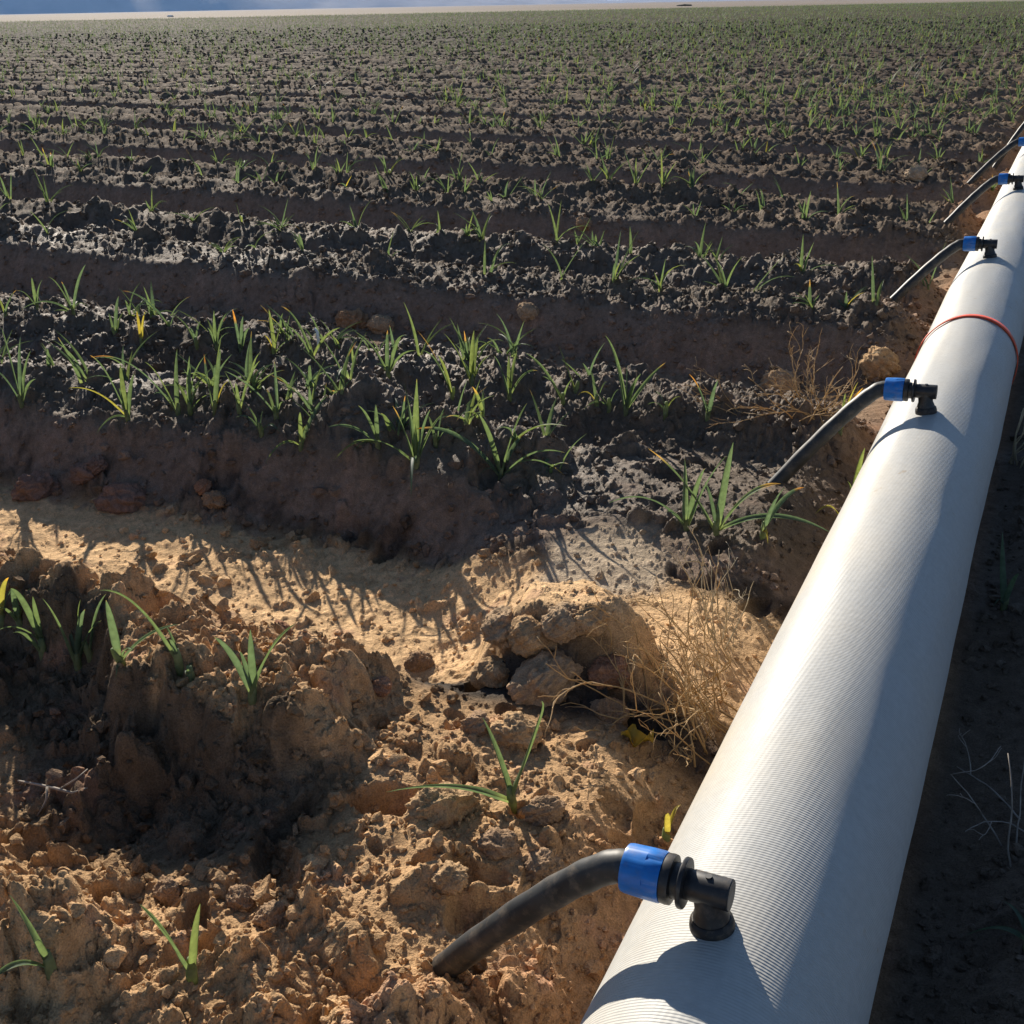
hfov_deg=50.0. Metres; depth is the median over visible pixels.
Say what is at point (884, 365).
soil clod
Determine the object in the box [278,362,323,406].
onion plant
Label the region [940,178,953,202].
onion plant
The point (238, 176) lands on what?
onion plant
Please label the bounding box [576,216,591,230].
soil clod
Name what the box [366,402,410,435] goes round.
onion plant
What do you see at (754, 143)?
onion plant
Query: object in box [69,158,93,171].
onion plant
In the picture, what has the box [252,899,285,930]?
soil clod
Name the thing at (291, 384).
onion plant
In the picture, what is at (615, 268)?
onion plant
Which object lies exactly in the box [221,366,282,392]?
onion plant
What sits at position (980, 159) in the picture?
onion plant
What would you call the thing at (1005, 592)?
onion plant
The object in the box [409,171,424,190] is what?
onion plant
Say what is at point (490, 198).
onion plant
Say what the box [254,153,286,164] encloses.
onion plant
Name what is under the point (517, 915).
feeder tube
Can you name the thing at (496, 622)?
soil clod
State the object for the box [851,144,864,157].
onion plant
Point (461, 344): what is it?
onion plant
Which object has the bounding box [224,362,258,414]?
onion plant
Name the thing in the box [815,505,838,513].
onion plant
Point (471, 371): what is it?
onion plant
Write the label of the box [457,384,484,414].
onion plant
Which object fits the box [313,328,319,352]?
white strip
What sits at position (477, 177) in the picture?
onion plant
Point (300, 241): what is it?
onion plant
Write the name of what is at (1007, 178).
hose connector
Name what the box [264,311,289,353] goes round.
onion plant
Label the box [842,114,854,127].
onion plant
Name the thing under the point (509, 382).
onion plant
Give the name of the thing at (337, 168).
onion plant
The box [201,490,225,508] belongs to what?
soil clod
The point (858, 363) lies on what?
dry weed
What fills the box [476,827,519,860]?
soil clod
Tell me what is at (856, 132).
onion plant
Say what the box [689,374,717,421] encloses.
onion plant
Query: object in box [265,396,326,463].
onion plant
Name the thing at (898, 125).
onion plant
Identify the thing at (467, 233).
onion plant
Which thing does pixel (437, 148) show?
onion plant
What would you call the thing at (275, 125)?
onion plant
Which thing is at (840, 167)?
onion plant
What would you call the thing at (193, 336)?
onion plant
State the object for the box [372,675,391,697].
soil clod
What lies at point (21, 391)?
onion plant
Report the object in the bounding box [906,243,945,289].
onion plant
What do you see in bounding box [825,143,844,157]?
onion plant
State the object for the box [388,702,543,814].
onion plant
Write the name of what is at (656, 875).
hose connector
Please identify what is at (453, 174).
onion plant
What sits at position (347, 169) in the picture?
onion plant
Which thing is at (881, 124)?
onion plant
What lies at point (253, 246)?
onion plant
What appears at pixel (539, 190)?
onion plant
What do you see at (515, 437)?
onion plant
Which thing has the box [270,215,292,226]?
onion plant
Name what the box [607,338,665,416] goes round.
onion plant
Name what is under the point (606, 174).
onion plant
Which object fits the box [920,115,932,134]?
onion plant
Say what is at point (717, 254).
onion plant
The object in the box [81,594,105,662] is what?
onion plant
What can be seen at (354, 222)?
onion plant
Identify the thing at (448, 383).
onion plant
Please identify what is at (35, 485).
soil clod
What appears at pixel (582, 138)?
onion plant
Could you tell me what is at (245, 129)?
onion plant
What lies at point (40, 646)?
onion plant
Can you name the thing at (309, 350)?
onion plant
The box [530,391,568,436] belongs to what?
onion plant
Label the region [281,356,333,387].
onion plant
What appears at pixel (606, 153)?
onion plant
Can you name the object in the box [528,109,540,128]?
onion plant
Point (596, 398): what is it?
onion plant
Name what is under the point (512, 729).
soil clod
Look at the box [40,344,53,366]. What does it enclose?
onion plant
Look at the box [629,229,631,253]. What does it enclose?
onion plant
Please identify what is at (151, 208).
onion plant
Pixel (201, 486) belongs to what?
soil clod
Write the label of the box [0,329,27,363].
onion plant
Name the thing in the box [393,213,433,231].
onion plant
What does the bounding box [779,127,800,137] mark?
onion plant
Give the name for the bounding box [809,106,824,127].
onion plant
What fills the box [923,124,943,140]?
onion plant
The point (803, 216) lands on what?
onion plant
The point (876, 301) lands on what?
onion plant
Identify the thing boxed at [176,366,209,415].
onion plant
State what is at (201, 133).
onion plant
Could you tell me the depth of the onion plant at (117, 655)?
1.08 m
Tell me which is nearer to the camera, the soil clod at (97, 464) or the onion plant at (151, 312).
the soil clod at (97, 464)
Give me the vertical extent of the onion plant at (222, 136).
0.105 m
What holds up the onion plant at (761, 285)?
on the ground
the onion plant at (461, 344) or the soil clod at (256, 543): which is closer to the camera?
the soil clod at (256, 543)
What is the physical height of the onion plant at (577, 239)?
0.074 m
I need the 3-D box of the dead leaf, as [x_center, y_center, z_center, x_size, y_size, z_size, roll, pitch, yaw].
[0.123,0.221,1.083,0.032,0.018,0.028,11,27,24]
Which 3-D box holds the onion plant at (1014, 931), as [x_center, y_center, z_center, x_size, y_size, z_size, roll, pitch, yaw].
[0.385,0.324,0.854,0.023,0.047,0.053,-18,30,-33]
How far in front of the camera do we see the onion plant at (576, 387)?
1.96 m
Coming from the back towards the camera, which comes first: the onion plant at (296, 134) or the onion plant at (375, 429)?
the onion plant at (296, 134)
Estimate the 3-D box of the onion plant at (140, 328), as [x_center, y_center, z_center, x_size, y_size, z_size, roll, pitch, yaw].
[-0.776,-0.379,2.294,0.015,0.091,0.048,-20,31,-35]
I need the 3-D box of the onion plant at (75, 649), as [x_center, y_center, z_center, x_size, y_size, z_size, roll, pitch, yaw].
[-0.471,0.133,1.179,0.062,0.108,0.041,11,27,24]
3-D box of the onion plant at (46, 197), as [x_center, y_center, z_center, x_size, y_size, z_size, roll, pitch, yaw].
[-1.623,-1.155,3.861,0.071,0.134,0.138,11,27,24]
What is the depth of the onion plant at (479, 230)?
3.14 m
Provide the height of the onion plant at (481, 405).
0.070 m
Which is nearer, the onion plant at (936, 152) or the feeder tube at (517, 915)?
the feeder tube at (517, 915)
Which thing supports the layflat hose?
on the ground
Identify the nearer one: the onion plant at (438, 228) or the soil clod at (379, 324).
the soil clod at (379, 324)
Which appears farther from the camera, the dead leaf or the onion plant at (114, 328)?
the onion plant at (114, 328)
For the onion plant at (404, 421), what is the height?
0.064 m
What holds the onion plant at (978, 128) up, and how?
on the ground
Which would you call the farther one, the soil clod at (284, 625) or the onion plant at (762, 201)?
the onion plant at (762, 201)
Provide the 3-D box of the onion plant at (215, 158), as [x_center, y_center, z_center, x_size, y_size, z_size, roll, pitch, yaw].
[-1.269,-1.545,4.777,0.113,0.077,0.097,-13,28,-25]
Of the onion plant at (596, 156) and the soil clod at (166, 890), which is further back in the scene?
the onion plant at (596, 156)
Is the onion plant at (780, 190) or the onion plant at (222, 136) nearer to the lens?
the onion plant at (780, 190)
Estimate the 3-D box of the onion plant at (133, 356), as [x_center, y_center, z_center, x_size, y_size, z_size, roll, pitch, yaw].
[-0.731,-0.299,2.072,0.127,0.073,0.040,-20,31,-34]
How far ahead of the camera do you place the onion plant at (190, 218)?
3.56 m
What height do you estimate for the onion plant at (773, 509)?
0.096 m
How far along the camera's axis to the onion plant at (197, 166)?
4.40 m
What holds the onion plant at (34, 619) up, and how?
on the ground
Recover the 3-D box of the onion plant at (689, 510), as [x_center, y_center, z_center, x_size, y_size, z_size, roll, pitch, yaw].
[0.208,-0.026,1.481,0.156,0.135,0.023,7,26,17]
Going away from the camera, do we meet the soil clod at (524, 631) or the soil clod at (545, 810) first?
the soil clod at (545, 810)
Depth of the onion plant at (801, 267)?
2.76 m
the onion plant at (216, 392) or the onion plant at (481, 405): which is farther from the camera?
the onion plant at (216, 392)
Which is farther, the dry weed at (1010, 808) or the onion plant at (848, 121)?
the onion plant at (848, 121)
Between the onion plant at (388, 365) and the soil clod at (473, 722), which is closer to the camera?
the soil clod at (473, 722)
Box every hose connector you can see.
[618,843,735,940]
[883,377,937,414]
[963,236,997,258]
[998,173,1023,189]
[1018,137,1023,145]
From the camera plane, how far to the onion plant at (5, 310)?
2.50 m
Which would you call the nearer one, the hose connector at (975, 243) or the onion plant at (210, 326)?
the onion plant at (210, 326)
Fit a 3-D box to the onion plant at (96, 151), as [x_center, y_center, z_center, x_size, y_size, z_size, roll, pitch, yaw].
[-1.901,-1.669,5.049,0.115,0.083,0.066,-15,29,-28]
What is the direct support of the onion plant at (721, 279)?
on the ground
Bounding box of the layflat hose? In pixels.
[580,146,1023,1023]
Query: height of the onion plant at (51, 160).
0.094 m
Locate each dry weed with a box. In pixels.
[537,547,737,766]
[663,524,753,656]
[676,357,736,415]
[708,323,866,427]
[839,352,881,379]
[951,728,1023,866]
[1008,408,1023,468]
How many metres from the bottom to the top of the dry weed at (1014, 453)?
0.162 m
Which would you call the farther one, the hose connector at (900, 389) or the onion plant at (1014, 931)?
the hose connector at (900, 389)
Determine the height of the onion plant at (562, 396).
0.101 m
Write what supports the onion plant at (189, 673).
on the ground
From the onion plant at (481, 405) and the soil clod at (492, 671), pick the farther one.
the onion plant at (481, 405)
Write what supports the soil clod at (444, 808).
on the ground
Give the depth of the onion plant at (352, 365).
1.82 m
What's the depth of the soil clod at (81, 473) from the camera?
1.85 m
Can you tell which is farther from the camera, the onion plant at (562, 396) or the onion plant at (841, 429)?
the onion plant at (562, 396)
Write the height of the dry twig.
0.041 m
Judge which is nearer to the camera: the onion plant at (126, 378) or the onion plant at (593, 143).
the onion plant at (126, 378)
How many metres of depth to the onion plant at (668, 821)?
0.98 m
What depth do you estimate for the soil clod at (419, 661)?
1.33 m
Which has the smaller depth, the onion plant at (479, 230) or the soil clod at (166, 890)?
the soil clod at (166, 890)
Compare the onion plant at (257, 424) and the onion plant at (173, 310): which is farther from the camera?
the onion plant at (173, 310)
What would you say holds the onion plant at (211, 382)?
on the ground
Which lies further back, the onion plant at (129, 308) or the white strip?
the onion plant at (129, 308)
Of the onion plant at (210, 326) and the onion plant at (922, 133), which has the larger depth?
the onion plant at (922, 133)
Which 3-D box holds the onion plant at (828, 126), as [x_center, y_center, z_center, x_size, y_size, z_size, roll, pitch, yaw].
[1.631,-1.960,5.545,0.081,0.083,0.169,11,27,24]
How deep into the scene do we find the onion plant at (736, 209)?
3.53 m
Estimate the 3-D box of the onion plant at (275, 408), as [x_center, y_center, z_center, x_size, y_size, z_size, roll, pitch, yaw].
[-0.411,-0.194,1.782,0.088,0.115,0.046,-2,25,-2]
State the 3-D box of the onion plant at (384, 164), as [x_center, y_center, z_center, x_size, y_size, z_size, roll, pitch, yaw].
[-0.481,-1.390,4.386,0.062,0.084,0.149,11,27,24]
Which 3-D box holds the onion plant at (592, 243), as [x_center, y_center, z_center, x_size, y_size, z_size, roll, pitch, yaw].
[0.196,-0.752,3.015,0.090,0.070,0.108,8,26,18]
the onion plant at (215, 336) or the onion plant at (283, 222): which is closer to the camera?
the onion plant at (215, 336)
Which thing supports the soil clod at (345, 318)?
on the ground
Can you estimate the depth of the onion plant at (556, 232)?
3.05 m
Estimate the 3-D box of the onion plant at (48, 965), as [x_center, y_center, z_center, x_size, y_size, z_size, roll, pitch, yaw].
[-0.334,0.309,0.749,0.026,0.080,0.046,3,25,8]
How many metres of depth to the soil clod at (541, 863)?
0.90 m
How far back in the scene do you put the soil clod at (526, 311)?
2.61 m
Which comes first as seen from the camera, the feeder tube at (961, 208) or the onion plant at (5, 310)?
the onion plant at (5, 310)
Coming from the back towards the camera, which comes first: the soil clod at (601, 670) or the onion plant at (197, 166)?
the onion plant at (197, 166)
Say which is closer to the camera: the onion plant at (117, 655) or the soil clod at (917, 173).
the onion plant at (117, 655)
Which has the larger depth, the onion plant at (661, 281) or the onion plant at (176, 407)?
the onion plant at (661, 281)
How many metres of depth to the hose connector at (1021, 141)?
4.06 m
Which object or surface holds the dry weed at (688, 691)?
on the ground
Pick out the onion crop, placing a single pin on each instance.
(766, 103)
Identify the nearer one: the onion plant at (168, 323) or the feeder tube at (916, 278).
the onion plant at (168, 323)
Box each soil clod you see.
[11,470,60,500]
[68,462,95,484]
[86,454,108,475]
[93,482,145,514]
[152,875,180,906]
[194,478,211,495]
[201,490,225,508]
[225,884,255,911]
[249,536,267,549]
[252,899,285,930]
[274,620,292,635]
[335,308,369,328]
[366,314,395,333]
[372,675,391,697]
[403,781,478,828]
[404,651,434,672]
[430,860,468,896]
[460,709,490,736]
[469,655,509,689]
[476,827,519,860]
[480,605,514,648]
[489,711,542,749]
[506,614,557,657]
[506,648,586,706]
[516,302,538,321]
[521,795,566,826]
[524,847,566,881]
[540,601,580,644]
[573,602,611,636]
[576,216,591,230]
[587,653,633,689]
[590,696,629,727]
[707,246,726,254]
[759,369,801,391]
[858,345,901,381]
[904,164,927,181]
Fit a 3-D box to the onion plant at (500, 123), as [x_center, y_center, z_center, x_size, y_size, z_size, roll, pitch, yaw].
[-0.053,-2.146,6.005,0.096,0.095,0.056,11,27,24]
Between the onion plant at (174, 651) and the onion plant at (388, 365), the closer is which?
the onion plant at (174, 651)
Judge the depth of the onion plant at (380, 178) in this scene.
4.00 m
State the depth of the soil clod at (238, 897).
0.88 m
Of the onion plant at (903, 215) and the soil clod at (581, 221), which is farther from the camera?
the soil clod at (581, 221)
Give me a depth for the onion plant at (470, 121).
6.08 m
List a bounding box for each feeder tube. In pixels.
[431,848,625,977]
[768,381,884,484]
[890,239,963,302]
[944,175,998,224]
[967,139,1018,183]
[993,122,1023,168]
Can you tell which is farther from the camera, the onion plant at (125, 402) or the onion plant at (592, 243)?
the onion plant at (592, 243)
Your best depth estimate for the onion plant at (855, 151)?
4.60 m
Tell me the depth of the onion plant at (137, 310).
2.45 m
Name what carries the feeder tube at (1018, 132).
on the ground
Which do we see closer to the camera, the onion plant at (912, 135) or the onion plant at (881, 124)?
the onion plant at (912, 135)
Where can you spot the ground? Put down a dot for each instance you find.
(33, 534)
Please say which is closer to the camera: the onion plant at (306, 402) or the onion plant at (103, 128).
the onion plant at (306, 402)
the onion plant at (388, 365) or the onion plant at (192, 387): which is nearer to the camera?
the onion plant at (192, 387)
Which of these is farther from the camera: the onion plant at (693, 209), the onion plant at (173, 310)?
the onion plant at (693, 209)
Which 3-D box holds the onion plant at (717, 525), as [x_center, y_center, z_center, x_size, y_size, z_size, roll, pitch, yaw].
[0.302,-0.025,1.457,0.246,0.152,0.037,5,26,12]
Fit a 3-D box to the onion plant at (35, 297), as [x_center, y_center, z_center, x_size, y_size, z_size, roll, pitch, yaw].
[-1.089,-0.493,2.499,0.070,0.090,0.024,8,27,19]
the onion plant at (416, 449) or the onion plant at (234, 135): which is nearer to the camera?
the onion plant at (416, 449)
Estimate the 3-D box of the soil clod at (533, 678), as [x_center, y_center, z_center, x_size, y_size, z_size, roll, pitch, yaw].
[0.035,0.185,1.179,0.075,0.067,0.093,11,27,24]
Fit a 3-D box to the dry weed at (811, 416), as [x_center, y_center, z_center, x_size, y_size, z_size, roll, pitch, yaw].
[0.449,-0.234,1.789,0.248,0.153,0.261,11,27,24]
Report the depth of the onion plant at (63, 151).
5.11 m
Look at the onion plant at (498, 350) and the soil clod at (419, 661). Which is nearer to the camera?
the soil clod at (419, 661)
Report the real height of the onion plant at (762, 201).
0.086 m
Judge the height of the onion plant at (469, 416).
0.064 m
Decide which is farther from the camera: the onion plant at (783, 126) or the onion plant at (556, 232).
the onion plant at (783, 126)
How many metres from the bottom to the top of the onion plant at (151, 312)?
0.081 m
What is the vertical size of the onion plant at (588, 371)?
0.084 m
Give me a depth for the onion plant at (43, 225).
3.40 m
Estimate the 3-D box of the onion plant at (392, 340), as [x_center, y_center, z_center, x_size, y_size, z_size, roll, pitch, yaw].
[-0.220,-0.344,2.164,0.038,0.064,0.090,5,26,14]
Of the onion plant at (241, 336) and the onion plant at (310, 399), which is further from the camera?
the onion plant at (241, 336)
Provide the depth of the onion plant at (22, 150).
5.24 m
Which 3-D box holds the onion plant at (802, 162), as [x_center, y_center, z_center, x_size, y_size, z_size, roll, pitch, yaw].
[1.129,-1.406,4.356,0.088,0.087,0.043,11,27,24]
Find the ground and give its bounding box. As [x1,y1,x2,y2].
[0,0,1023,1023]
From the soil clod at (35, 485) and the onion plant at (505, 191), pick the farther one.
the onion plant at (505, 191)
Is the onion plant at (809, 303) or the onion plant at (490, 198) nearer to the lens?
the onion plant at (809, 303)
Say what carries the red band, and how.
attached to the layflat hose
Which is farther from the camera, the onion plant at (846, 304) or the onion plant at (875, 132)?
the onion plant at (875, 132)
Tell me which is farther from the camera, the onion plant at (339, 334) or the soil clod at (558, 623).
the onion plant at (339, 334)
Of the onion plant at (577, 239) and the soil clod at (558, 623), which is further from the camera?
the onion plant at (577, 239)
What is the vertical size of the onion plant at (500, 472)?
0.137 m
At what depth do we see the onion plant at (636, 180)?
3.95 m
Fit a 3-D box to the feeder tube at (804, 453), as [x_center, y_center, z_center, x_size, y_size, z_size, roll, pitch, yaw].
[0.455,-0.102,1.592,0.181,0.182,0.029,0,25,2]
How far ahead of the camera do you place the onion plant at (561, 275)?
2.70 m
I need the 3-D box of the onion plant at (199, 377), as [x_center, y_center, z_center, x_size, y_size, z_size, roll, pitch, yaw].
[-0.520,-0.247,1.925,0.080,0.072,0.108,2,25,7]
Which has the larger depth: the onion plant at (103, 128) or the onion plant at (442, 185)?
the onion plant at (103, 128)
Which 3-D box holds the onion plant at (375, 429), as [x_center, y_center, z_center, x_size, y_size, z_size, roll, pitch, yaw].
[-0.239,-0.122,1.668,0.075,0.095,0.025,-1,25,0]
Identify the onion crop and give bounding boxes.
[0,0,1023,208]
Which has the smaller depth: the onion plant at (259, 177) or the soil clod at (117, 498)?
the soil clod at (117, 498)
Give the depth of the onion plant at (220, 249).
3.12 m
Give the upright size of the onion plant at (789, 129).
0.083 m
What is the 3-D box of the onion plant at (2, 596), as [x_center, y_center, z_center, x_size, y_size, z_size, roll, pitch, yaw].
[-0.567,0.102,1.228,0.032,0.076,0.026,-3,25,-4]
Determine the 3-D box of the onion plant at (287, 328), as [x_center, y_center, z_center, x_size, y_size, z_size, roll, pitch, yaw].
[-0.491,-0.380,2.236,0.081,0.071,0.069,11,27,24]
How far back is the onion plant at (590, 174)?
4.04 m
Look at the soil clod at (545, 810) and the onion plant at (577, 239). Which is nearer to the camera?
the soil clod at (545, 810)
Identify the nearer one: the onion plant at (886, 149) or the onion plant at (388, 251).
the onion plant at (388, 251)
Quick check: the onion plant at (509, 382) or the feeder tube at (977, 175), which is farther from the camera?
the feeder tube at (977, 175)
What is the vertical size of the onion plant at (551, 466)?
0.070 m
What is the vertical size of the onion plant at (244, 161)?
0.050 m
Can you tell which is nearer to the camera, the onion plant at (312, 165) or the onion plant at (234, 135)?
the onion plant at (312, 165)
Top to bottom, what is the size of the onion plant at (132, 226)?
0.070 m
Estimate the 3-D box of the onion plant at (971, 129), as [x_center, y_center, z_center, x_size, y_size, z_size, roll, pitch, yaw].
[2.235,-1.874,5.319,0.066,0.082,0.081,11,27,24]
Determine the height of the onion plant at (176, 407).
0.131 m
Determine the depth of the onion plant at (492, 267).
2.79 m
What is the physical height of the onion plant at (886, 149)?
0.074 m
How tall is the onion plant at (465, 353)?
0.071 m
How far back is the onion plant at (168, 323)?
2.32 m
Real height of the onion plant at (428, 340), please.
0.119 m
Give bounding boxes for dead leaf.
[621,724,653,747]
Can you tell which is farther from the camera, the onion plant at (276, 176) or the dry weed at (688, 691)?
the onion plant at (276, 176)
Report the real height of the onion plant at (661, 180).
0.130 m
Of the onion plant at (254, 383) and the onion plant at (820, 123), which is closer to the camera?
the onion plant at (254, 383)
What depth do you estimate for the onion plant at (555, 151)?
4.82 m
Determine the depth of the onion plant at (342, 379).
1.76 m
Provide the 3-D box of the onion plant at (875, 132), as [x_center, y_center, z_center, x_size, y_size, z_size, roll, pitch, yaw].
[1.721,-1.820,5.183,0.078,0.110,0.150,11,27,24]
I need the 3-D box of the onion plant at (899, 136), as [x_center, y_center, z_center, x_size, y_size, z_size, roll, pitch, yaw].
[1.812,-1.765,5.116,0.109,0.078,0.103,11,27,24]
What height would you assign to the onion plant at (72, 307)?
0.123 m
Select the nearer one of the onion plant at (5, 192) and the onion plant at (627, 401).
the onion plant at (627, 401)
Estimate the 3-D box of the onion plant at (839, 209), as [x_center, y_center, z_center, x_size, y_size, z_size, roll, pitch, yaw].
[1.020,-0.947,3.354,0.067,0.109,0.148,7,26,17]
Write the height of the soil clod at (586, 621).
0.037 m
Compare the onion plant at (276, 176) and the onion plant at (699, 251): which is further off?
the onion plant at (276, 176)
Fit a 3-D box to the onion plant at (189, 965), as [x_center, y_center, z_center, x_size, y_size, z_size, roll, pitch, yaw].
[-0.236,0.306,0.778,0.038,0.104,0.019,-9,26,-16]
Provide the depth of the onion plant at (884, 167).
4.27 m
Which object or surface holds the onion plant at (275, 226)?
on the ground
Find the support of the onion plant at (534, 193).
on the ground
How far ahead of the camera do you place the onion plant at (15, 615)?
1.22 m
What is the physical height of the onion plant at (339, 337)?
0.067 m
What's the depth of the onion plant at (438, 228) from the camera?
3.20 m
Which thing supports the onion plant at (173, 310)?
on the ground
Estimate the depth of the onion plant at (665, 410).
1.84 m
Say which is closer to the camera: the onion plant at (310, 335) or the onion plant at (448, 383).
the onion plant at (448, 383)
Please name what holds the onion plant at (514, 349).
on the ground
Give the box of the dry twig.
[17,769,87,815]
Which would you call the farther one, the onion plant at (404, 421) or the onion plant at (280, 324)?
the onion plant at (280, 324)
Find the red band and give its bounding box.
[914,314,1018,382]
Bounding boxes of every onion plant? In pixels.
[0,177,11,198]
[0,291,14,317]
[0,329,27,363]
[0,330,34,408]
[0,577,10,627]
[0,589,28,631]
[0,897,56,980]
[1,588,43,641]
[13,631,46,660]
[17,140,23,155]
[22,279,42,309]
[24,266,85,315]
[30,210,69,233]
[33,169,68,202]
[34,150,53,166]
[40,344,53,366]
[42,598,99,671]
[43,330,87,383]
[50,145,71,157]
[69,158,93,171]
[73,355,133,430]
[78,150,91,160]
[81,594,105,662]
[86,143,108,157]
[89,353,131,381]
[95,352,180,415]
[98,332,155,366]
[100,119,107,133]
[103,590,183,676]
[105,601,178,674]
[109,296,122,334]
[115,209,136,230]
[118,287,155,315]
[125,283,157,315]
[126,291,175,326]
[136,312,144,347]
[140,905,199,984]
[142,296,189,314]
[144,283,171,317]
[146,192,166,211]
[162,356,214,391]
[175,207,212,220]
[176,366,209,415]
[177,335,221,385]
[178,309,234,334]
[179,318,199,349]
[183,355,230,383]
[185,662,195,682]
[186,125,208,138]
[187,151,201,175]
[206,349,227,416]
[208,126,229,141]
[208,313,226,350]
[209,150,235,163]
[210,237,239,252]
[214,624,294,705]
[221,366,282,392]
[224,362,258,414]
[226,126,248,139]
[228,331,272,382]
[228,362,283,419]
[229,121,252,132]
[230,158,253,168]
[232,164,245,182]
[232,309,248,352]
[237,405,280,437]
[244,231,273,248]
[245,167,267,180]
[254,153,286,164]
[255,200,298,230]
[258,304,293,339]
[262,167,287,182]
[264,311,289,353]
[265,310,282,332]
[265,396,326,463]
[267,119,284,130]
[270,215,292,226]
[273,382,325,416]
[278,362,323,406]
[279,372,296,399]
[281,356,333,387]
[284,307,337,358]
[288,121,301,136]
[288,230,303,250]
[299,337,356,393]
[300,126,319,143]
[303,313,322,339]
[305,145,322,169]
[320,332,366,382]
[323,323,355,348]
[323,378,353,395]
[327,158,345,172]
[330,405,380,459]
[337,321,362,338]
[343,203,368,226]
[346,151,366,172]
[348,326,389,350]
[356,380,442,491]
[359,330,414,378]
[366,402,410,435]
[374,163,387,191]
[380,157,403,173]
[387,231,398,255]
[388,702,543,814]
[389,328,403,349]
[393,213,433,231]
[395,398,430,428]
[404,303,455,356]
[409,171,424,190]
[417,405,564,480]
[421,138,440,151]
[421,335,454,400]
[428,409,451,447]
[432,174,453,192]
[436,214,445,235]
[439,381,494,424]
[446,155,463,179]
[447,332,489,385]
[451,320,486,359]
[453,102,481,123]
[455,207,492,240]
[456,328,535,354]
[457,332,503,359]
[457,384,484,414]
[457,388,484,419]
[461,212,473,235]
[464,177,473,192]
[470,165,481,179]
[482,313,523,358]
[483,244,512,274]
[485,191,492,200]
[494,352,536,401]
[495,174,524,196]
[496,111,508,125]
[497,423,564,442]
[517,177,546,196]
[518,174,553,199]
[526,353,570,405]
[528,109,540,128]
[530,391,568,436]
[544,244,582,279]
[544,434,585,472]
[548,138,559,156]
[548,204,582,242]
[560,349,578,393]
[562,344,603,376]
[570,226,604,245]
[573,131,592,144]
[573,221,588,243]
[578,372,606,406]
[581,141,612,159]
[584,166,603,181]
[585,390,616,412]
[588,125,600,147]
[600,153,626,179]
[603,137,619,158]
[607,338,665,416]
[612,230,638,282]
[612,456,725,531]
[625,153,648,183]
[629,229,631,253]
[632,259,680,291]
[649,144,671,160]
[649,392,679,419]
[649,443,828,535]
[658,153,677,186]
[662,805,679,841]
[674,166,705,186]
[684,203,700,215]
[688,223,711,257]
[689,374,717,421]
[700,253,738,289]
[704,236,730,259]
[723,194,743,211]
[747,127,764,152]
[753,255,792,290]
[756,185,764,209]
[759,487,803,540]
[773,178,782,196]
[777,117,788,131]
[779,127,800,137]
[780,119,793,135]
[789,147,804,164]
[791,281,817,308]
[796,192,826,219]
[796,239,835,271]
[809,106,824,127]
[815,114,825,128]
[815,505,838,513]
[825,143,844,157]
[826,116,837,131]
[835,141,872,158]
[836,384,862,435]
[837,153,849,171]
[837,185,853,214]
[838,286,867,308]
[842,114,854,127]
[848,448,864,489]
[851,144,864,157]
[852,124,865,134]
[871,114,886,137]
[871,259,883,305]
[872,138,891,156]
[872,142,884,168]
[872,154,908,170]
[876,114,890,130]
[887,109,918,128]
[888,127,907,139]
[899,198,907,221]
[906,119,924,137]
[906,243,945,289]
[915,127,934,136]
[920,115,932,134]
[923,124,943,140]
[926,140,944,160]
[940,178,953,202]
[960,115,984,134]
[963,901,1023,951]
[966,116,976,132]
[978,148,989,162]
[994,533,1018,610]
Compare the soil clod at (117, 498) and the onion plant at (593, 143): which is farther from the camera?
the onion plant at (593, 143)
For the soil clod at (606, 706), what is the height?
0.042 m
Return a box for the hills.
[0,0,738,14]
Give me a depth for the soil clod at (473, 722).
1.08 m
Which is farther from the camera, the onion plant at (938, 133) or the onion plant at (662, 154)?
the onion plant at (938, 133)
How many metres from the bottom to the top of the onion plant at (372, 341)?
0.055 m
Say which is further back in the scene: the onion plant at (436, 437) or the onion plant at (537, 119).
the onion plant at (537, 119)
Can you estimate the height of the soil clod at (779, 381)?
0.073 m
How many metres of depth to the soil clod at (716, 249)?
3.40 m
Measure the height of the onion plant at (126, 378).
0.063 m
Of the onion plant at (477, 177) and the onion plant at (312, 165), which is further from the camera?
the onion plant at (312, 165)
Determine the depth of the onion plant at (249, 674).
1.02 m
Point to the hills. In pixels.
(49, 6)
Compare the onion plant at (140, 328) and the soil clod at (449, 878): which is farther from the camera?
the onion plant at (140, 328)
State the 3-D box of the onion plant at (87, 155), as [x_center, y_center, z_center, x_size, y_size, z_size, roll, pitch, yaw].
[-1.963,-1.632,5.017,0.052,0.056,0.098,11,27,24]
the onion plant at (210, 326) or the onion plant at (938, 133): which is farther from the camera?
the onion plant at (938, 133)
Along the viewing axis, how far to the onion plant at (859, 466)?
1.59 m
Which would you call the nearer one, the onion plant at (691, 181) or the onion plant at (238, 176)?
the onion plant at (691, 181)
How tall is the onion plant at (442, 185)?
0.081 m
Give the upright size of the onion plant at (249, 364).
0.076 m
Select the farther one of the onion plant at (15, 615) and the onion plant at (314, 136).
the onion plant at (314, 136)
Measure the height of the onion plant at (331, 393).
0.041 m
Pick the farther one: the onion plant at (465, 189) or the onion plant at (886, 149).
the onion plant at (886, 149)
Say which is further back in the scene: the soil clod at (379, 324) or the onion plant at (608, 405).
the soil clod at (379, 324)
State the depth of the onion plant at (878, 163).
4.28 m
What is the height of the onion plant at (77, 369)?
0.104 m

